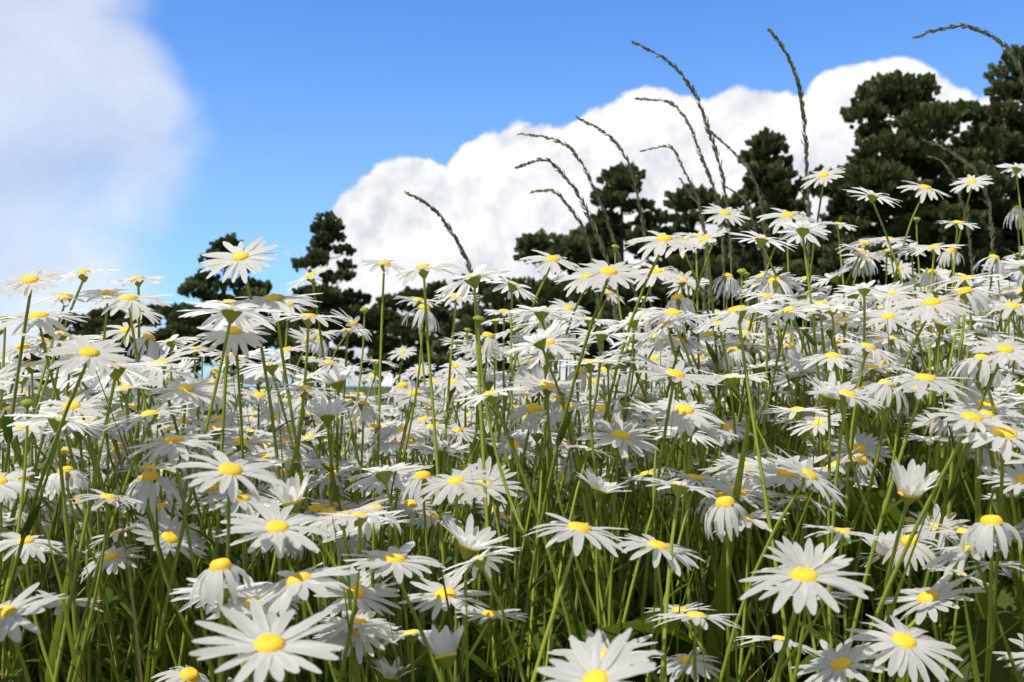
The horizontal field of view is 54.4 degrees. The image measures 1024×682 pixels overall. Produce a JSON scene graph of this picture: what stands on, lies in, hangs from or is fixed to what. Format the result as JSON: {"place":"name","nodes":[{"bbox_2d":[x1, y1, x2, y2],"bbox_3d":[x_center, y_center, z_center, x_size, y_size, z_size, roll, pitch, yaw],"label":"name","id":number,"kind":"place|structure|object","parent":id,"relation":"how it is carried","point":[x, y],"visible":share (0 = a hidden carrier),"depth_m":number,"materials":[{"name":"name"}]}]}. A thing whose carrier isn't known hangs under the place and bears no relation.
{"place":"outdoors","nodes":[
{"label":"outdoors","id":0,"kind":"place"},
{"bbox_2d":[0,386,908,560],"bbox_3d":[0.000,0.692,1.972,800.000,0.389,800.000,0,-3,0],"label":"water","id":1,"kind":"structure","parent":0,"point":[114,407],"depth_m":51.66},
{"bbox_2d":[12,354,60,388],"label":"pine tree","id":2,"kind":"object","parent":1,"relation":"on","point":[36,370],"visible":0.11,"depth_m":153.87,"materials":[{"name":"green plant"}]},
{"bbox_2d":[26,312,101,381],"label":"pine tree","id":3,"kind":"object","parent":1,"relation":"on","point":[77,326],"visible":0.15,"depth_m":79.30,"materials":[{"name":"green plant"}]},
{"bbox_2d":[66,306,144,386],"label":"pine tree","id":4,"kind":"object","parent":1,"relation":"on","point":[116,318],"visible":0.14,"depth_m":72.73,"materials":[{"name":"green plant"}]},
{"bbox_2d":[93,303,204,395],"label":"pine tree","id":5,"kind":"object","parent":1,"relation":"on","point":[161,334],"visible":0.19,"depth_m":69.09,"materials":[{"name":"green plant"}]},
{"bbox_2d":[144,312,252,377],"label":"pine tree","id":6,"kind":"object","parent":1,"relation":"on","point":[173,328],"visible":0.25,"depth_m":60.46,"materials":[{"name":"green plant"}]},
{"bbox_2d":[157,232,272,373],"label":"pine tree","id":7,"kind":"object","parent":1,"relation":"on","point":[200,284],"visible":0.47,"depth_m":49.18,"materials":[{"name":"green plant"}]},
{"bbox_2d":[217,360,255,383],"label":"pine tree","id":8,"kind":"object","parent":1,"relation":"on","point":[233,368],"visible":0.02,"depth_m":188.36,"materials":[{"name":"green plant"}]},
{"bbox_2d":[204,307,331,389],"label":"pine tree","id":9,"kind":"object","parent":1,"relation":"on","point":[275,346],"visible":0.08,"depth_m":64.86,"materials":[{"name":"green plant"}]},
{"bbox_2d":[277,351,331,379],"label":"pine tree","id":10,"kind":"object","parent":1,"relation":"on","point":[294,357],"visible":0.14,"depth_m":184.69,"materials":[{"name":"green plant"}]},
{"bbox_2d":[264,281,379,382],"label":"pine tree","id":11,"kind":"object","parent":1,"relation":"on","point":[294,325],"visible":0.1,"depth_m":62.00,"materials":[{"name":"green plant"}]},
{"bbox_2d":[280,210,376,371],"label":"pine tree","id":12,"kind":"object","parent":1,"relation":"on","point":[327,229],"visible":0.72,"depth_m":49.64,"materials":[{"name":"green plant"}]},
{"bbox_2d":[352,349,400,388],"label":"pine tree","id":13,"kind":"object","parent":1,"relation":"on","point":[371,353],"visible":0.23,"depth_m":161.41,"materials":[{"name":"green plant"}]},
{"bbox_2d":[351,290,447,386],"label":"pine tree","id":14,"kind":"object","parent":1,"relation":"on","point":[388,303],"visible":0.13,"depth_m":64.05,"materials":[{"name":"green plant"}]},
{"bbox_2d":[378,355,434,385],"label":"pine tree","id":15,"kind":"object","parent":1,"relation":"on","point":[404,370],"visible":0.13,"depth_m":152.26,"materials":[{"name":"green plant"}]},
{"bbox_2d":[366,286,456,387],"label":"pine tree","id":16,"kind":"object","parent":1,"relation":"on","point":[390,315],"visible":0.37,"depth_m":57.28,"materials":[{"name":"green plant"}]},
{"bbox_2d":[379,283,501,389],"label":"pine tree","id":17,"kind":"object","parent":1,"relation":"on","point":[408,334],"visible":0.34,"depth_m":52.00,"materials":[{"name":"green plant"}]},
{"bbox_2d":[404,191,484,528],"bbox_3d":[-0.101,0.215,1.534,0.135,0.900,0.027,1,-3,-12],"label":"grass stalk","id":18,"kind":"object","parent":1,"relation":"on","point":[449,229],"depth_m":1.55,"materials":[{"name":"green plant"}]},
{"bbox_2d":[426,273,519,393],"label":"pine tree","id":19,"kind":"object","parent":1,"relation":"on","point":[467,308],"visible":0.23,"depth_m":45.50,"materials":[{"name":"green plant"}]},
{"bbox_2d":[431,400,516,418],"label":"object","id":20,"kind":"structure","parent":1,"relation":"on","point":[463,403],"depth_m":1.80,"materials":[{"name":"green plant"}]},
{"bbox_2d":[467,363,518,371],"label":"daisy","id":21,"kind":"object","parent":1,"relation":"on","point":[500,369],"visible":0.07,"depth_m":176.05,"materials":[{"name":"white plant"}]},
{"bbox_2d":[0,280,1023,681],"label":"grass tufts","id":22,"kind":"object","parent":1,"relation":"on","point":[702,582],"visible":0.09,"depth_m":0.95,"materials":[{"name":"plant"}]},
{"bbox_2d":[0,427,1023,681],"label":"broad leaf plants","id":23,"kind":"object","parent":1,"relation":"on","point":[1008,621],"visible":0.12,"depth_m":1.05,"materials":[{"name":"green plant"}]},
{"bbox_2d":[0,163,1023,681],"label":"daisy flowers","id":24,"kind":"object","parent":1,"relation":"on","point":[260,639],"visible":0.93,"depth_m":0.94,"materials":[{"name":"white plant"}]},
{"bbox_2d":[6,293,1023,681],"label":"wide grass plants","id":25,"kind":"object","parent":1,"relation":"on","point":[720,599],"visible":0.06,"depth_m":1.02,"materials":[{"name":"green plant"}]},
{"bbox_2d":[454,228,610,364],"bbox_3d":[1.005,-0.832,40.287,6.842,7.484,6.759,0,-3,1],"label":"pine tree","id":26,"kind":"object","parent":1,"relation":"on","point":[528,243],"visible":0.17,"depth_m":39.63,"materials":[{"name":"green plant"}]},
{"bbox_2d":[514,157,621,466],"bbox_3d":[0.099,0.166,1.683,0.186,0.962,0.039,1,-3,-13],"label":"grass stalk","id":27,"kind":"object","parent":1,"relation":"on","point":[586,213],"depth_m":1.70,"materials":[{"name":"green plant"}]},
{"bbox_2d":[530,188,609,509],"bbox_3d":[0.104,0.194,1.782,0.146,0.944,0.019,0,-3,-8],"label":"grass stalk","id":28,"kind":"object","parent":1,"relation":"on","point":[570,209],"depth_m":1.80,"materials":[{"name":"green plant"}]},
{"bbox_2d":[517,133,640,428],"bbox_3d":[0.127,0.132,1.881,0.239,1.059,0.025,0,-3,-7],"label":"grass stalk","id":29,"kind":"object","parent":1,"relation":"on","point":[575,154],"depth_m":1.90,"materials":[{"name":"green plant"}]},
{"bbox_2d":[587,336,599,353],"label":"culm grass","id":30,"kind":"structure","parent":1,"relation":"on","point":[588,349],"depth_m":2.56,"materials":[{"name":"green plant"}]},
{"bbox_2d":[571,355,632,372],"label":"pine tree","id":31,"kind":"object","parent":1,"relation":"on","point":[596,371],"visible":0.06,"depth_m":168.08,"materials":[{"name":"green plant"}]},
{"bbox_2d":[584,285,635,488],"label":"grass stalk","id":32,"kind":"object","parent":1,"relation":"on","point":[615,314],"depth_m":1.70,"materials":[{"name":"green plant"}]},
{"bbox_2d":[576,116,652,439],"bbox_3d":[0.206,0.107,1.978,0.160,1.120,0.020,0,-3,-7],"label":"grass stalk","id":33,"kind":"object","parent":1,"relation":"on","point":[614,141],"depth_m":2.00,"materials":[{"name":"green plant"}]},
{"bbox_2d":[595,322,640,332],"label":"culm grass","id":34,"kind":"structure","parent":1,"relation":"on","point":[604,326],"depth_m":2.45,"materials":[{"name":"green plant"}]},
{"bbox_2d":[516,161,730,392],"bbox_3d":[3.708,-1.905,34.877,7.656,9.164,6.135,2,-3,-39],"label":"pine tree","id":35,"kind":"object","parent":1,"relation":"on","point":[615,191],"visible":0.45,"depth_m":34.61,"materials":[{"name":"green plant"}]},
{"bbox_2d":[640,144,710,345],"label":"grass stalk","id":36,"kind":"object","parent":1,"relation":"on","point":[696,196],"depth_m":2.30,"materials":[{"name":"green plant"}]},
{"bbox_2d":[634,97,725,404],"bbox_3d":[0.357,0.063,2.078,0.197,1.154,0.026,0,-3,-8],"label":"grass stalk","id":37,"kind":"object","parent":1,"relation":"on","point":[702,160],"depth_m":2.10,"materials":[{"name":"green plant"}]},
{"bbox_2d":[631,41,733,339],"bbox_3d":[0.316,0.034,1.779,0.203,1.153,0.021,0,-3,-7],"label":"grass stalk","id":38,"kind":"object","parent":1,"relation":"on","point":[706,124],"depth_m":1.80,"materials":[{"name":"green plant"}]},
{"bbox_2d":[678,177,707,321],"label":"grass stalk","id":39,"kind":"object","parent":1,"relation":"on","point":[705,277],"depth_m":2.40,"materials":[{"name":"green plant"}]},
{"bbox_2d":[625,183,767,340],"bbox_3d":[6.962,-1.613,38.380,6.688,8.882,6.183,-1,-3,30],"label":"pine tree","id":40,"kind":"object","parent":1,"relation":"on","point":[681,201],"visible":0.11,"depth_m":37.76,"materials":[{"name":"green plant"}]},
{"bbox_2d":[705,126,768,309],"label":"grass stalk","id":41,"kind":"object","parent":1,"relation":"on","point":[754,182],"depth_m":2.20,"materials":[{"name":"green plant"}]},
{"bbox_2d":[726,186,768,271],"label":"grass stalk","id":42,"kind":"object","parent":1,"relation":"on","point":[750,213],"depth_m":2.50,"materials":[{"name":"green plant"}]},
{"bbox_2d":[688,126,822,383],"bbox_3d":[8.674,-2.442,35.724,4.757,10.255,5.596,-1,-3,14],"label":"pine tree","id":43,"kind":"object","parent":1,"relation":"on","point":[768,170],"visible":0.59,"depth_m":34.60,"materials":[{"name":"green plant"}]},
{"bbox_2d":[707,278,803,494],"bbox_3d":[0.373,0.236,1.520,0.147,0.672,0.016,0,-3,0],"label":"grass stalk","id":44,"kind":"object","parent":1,"relation":"on","point":[770,334],"depth_m":1.53,"materials":[{"name":"green plant"}]},
{"bbox_2d":[711,179,851,344],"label":"pine tree","id":45,"kind":"object","parent":1,"relation":"on","point":[783,188],"visible":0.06,"depth_m":41.09,"materials":[{"name":"green plant"}]},
{"bbox_2d":[767,27,817,434],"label":"grass stalk","id":46,"kind":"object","parent":1,"relation":"on","point":[802,110],"depth_m":1.60,"materials":[{"name":"green plant"}]},
{"bbox_2d":[791,285,834,408],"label":"grass stalk","id":47,"kind":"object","parent":1,"relation":"on","point":[801,292],"depth_m":1.86,"materials":[{"name":"green plant"}]},
{"bbox_2d":[770,305,868,376],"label":"grass stalk","id":48,"kind":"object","parent":1,"relation":"on","point":[824,317],"depth_m":1.79,"materials":[{"name":"green plant"}]},
{"bbox_2d":[819,160,920,338],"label":"pine tree","id":49,"kind":"object","parent":1,"relation":"on","point":[848,218],"visible":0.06,"depth_m":41.40,"materials":[{"name":"green plant"}]},
{"bbox_2d":[784,69,1015,391],"bbox_3d":[13.603,-3.402,35.037,7.999,12.125,9.266,-2,-3,39],"label":"pine tree","id":50,"kind":"object","parent":1,"relation":"on","point":[905,151],"visible":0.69,"depth_m":32.76,"materials":[{"name":"green plant"}]},
{"bbox_2d":[928,156,974,281],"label":"grass stalk","id":51,"kind":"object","parent":1,"relation":"on","point":[966,219],"depth_m":2.30,"materials":[{"name":"green plant"}]},
{"bbox_2d":[921,139,995,331],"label":"grass stalk","id":52,"kind":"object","parent":1,"relation":"on","point":[984,189],"depth_m":1.90,"materials":[{"name":"green plant"}]},
{"bbox_2d":[907,44,1023,377],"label":"pine tree","id":53,"kind":"object","parent":1,"relation":"on","point":[1005,124],"visible":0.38,"depth_m":35.13,"materials":[{"name":"green plant"}]},
{"bbox_2d":[910,23,1023,88],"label":"grass stalk","id":54,"kind":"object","parent":1,"relation":"on","point":[1016,62],"depth_m":1.50,"materials":[{"name":"green plant"}]},
{"bbox_2d":[975,182,1023,302],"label":"pine tree","id":55,"kind":"object","parent":1,"relation":"on","point":[1022,206],"visible":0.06,"depth_m":38.27,"materials":[{"name":"green plant"}]},
{"bbox_2d":[0,0,1023,385],"label":"sky","id":56,"kind":"structure","parent":0,"point":[136,136],"materials":[{"name":"blue"}]}
]}

